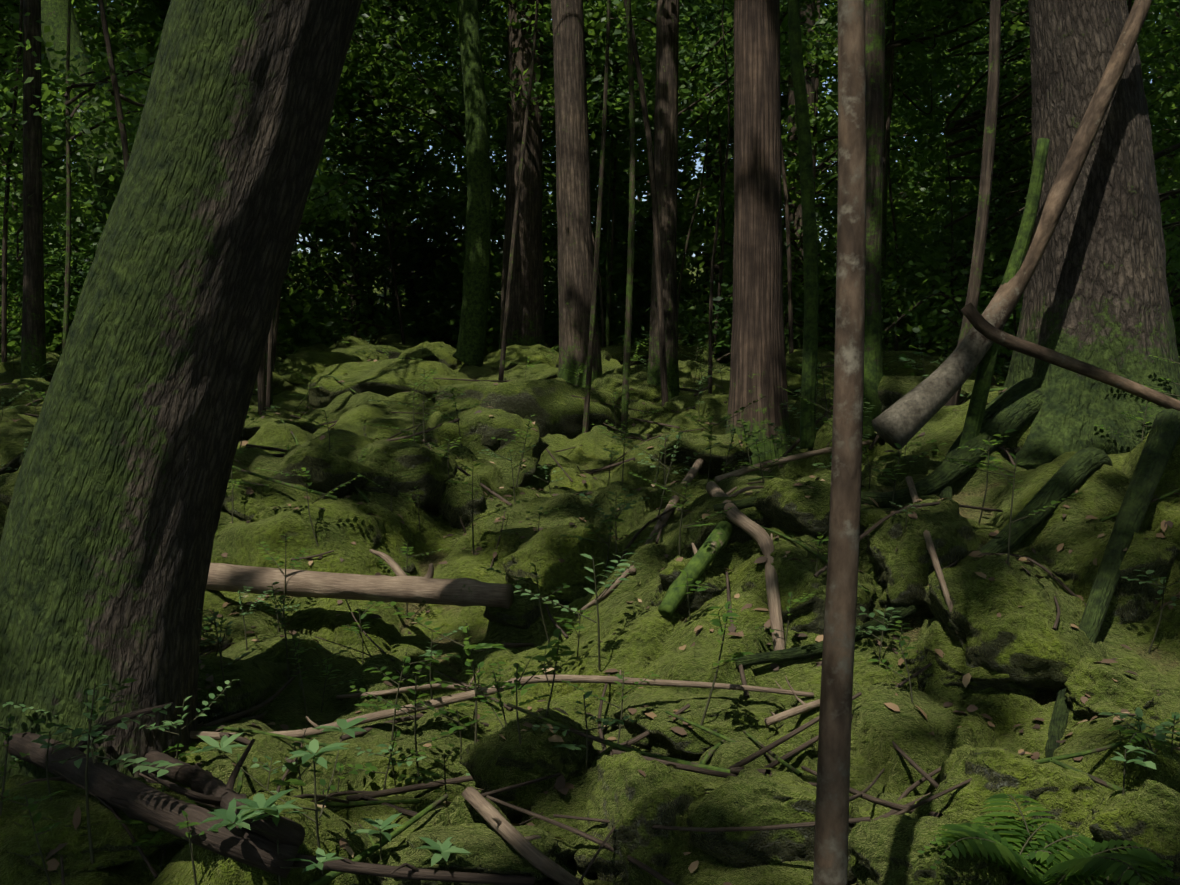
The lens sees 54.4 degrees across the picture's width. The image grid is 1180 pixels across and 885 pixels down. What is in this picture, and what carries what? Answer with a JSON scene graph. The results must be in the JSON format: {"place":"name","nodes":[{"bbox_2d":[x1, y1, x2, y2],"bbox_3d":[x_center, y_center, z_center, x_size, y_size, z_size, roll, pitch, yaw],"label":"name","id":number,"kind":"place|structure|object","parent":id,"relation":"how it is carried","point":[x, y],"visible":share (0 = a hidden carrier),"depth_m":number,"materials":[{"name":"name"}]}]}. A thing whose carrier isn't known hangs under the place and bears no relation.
{"place":"outdoors","nodes":[
{"label":"outdoors","id":0,"kind":"place"},
{"bbox_2d":[0,255,1179,884],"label":"terrain","id":1,"kind":"structure","parent":0,"point":[658,639],"depth_m":5.47,"materials":[{"name":"green plant"}]},
{"bbox_2d":[0,0,361,788],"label":"leaning tree","id":2,"kind":"object","parent":1,"relation":"on","point":[112,516],"visible":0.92,"depth_m":4.47,"materials":[{"name":"green plant"}]},
{"bbox_2d":[3,702,534,884],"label":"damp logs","id":3,"kind":"object","parent":1,"relation":"on","point":[131,798],"visible":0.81,"depth_m":3.10,"materials":[{"name":"brown wood"}]},
{"bbox_2d":[13,0,992,403],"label":"tree trunks","id":4,"kind":"object","parent":1,"relation":"on","point":[887,82],"visible":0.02,"depth_m":20.45,"materials":[{"name":"brown plant"}]},
{"bbox_2d":[41,0,1049,448],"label":"tree trunks","id":5,"kind":"object","parent":1,"relation":"on","point":[475,280],"visible":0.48,"depth_m":8.18,"materials":[{"name":"green plant"}]},
{"bbox_2d":[1,0,1131,438],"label":"understory saplings","id":6,"kind":"object","parent":1,"relation":"on","point":[265,398],"visible":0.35,"depth_m":15.93,"materials":[{"name":"brown plant"}]},
{"bbox_2d":[190,439,958,884],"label":"fallen branches","id":7,"kind":"object","parent":1,"relation":"on","point":[404,587],"visible":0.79,"depth_m":5.72,"materials":[{"name":"brown wood"}]},
{"bbox_2d":[0,323,1179,884],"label":"mossy rocks","id":8,"kind":"object","parent":1,"relation":"on","point":[1020,645],"visible":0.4,"depth_m":5.03,"materials":[{"name":"green plant"}]},
{"bbox_2d":[0,0,1179,382],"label":"understory broadleaf","id":9,"kind":"object","parent":1,"relation":"on","point":[342,106],"visible":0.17,"depth_m":28.08,"materials":[{"name":"green plant"}]},
{"bbox_2d":[0,0,1179,372],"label":"foliage","id":10,"kind":"object","parent":1,"relation":"on","point":[622,220],"visible":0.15,"depth_m":27.14,"materials":[{"name":"green plant"}]},
{"bbox_2d":[0,350,1179,884],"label":"twigs","id":11,"kind":"object","parent":1,"relation":"on","point":[648,756],"visible":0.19,"depth_m":4.25,"materials":[{"name":"brown wood"}]},
{"bbox_2d":[0,0,1179,385],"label":"limbs","id":12,"kind":"object","parent":1,"relation":"on","point":[960,122],"visible":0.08,"depth_m":22.81,"materials":[{"name":"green plant"}]},
{"bbox_2d":[0,324,1179,871],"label":"small plants","id":13,"kind":"object","parent":1,"relation":"on","point":[260,802],"visible":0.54,"depth_m":3.41,"materials":[{"name":"green plant"}]},
{"bbox_2d":[0,359,1179,884],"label":"leaf litter","id":14,"kind":"object","parent":1,"relation":"on","point":[562,785],"visible":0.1,"depth_m":5.10,"materials":[{"name":"brown plant"}]},
{"bbox_2d":[0,325,1179,884],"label":"seedling","id":15,"kind":"object","parent":1,"relation":"on","point":[282,613],"depth_m":4.95,"materials":[{"name":"green plant"}]},
{"bbox_2d":[3,0,1179,155],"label":"canopy leaves","id":16,"kind":"object","parent":1,"relation":"on","point":[118,7],"depth_m":26.95,"materials":[{"name":"green plant"}]},
{"bbox_2d":[21,0,1179,439],"bbox_3d":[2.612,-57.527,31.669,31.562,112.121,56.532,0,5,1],"label":"tree trunks","id":17,"kind":"object","parent":1,"relation":"on","point":[575,238],"visible":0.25,"depth_m":19.85,"materials":[{"name":"brown plant"}]},
{"bbox_2d":[813,0,865,884],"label":"trunk","id":18,"kind":"object","parent":1,"relation":"on","point":[832,811],"visible":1,"depth_m":2.28,"materials":[{"name":"brown plant"}]},
{"bbox_2d":[713,0,1179,757],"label":"tree","id":19,"kind":"object","parent":1,"relation":"on","point":[1095,292],"visible":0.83,"depth_m":6.87,"materials":[{"name":"brown plant"}]},
{"bbox_2d":[725,0,1179,465],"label":"cedar trunks","id":20,"kind":"object","parent":1,"relation":"on","point":[758,365],"visible":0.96,"depth_m":12.30,"materials":[{"name":"brown plant"}]},
{"bbox_2d":[872,0,1179,449],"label":"dead branch","id":21,"kind":"object","parent":1,"relation":"on","point":[905,419],"visible":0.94,"depth_m":6.43,"materials":[{"name":"brown wood"}]},
{"bbox_2d":[918,717,1179,884],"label":"fern","id":22,"kind":"object","parent":1,"relation":"on","point":[1084,861],"depth_m":2.89,"materials":[{"name":"green plant"}]},
{"bbox_2d":[63,1,1155,256],"label":"sky","id":23,"kind":"structure","parent":0,"point":[698,163],"materials":[{"name":"white"}]}
]}

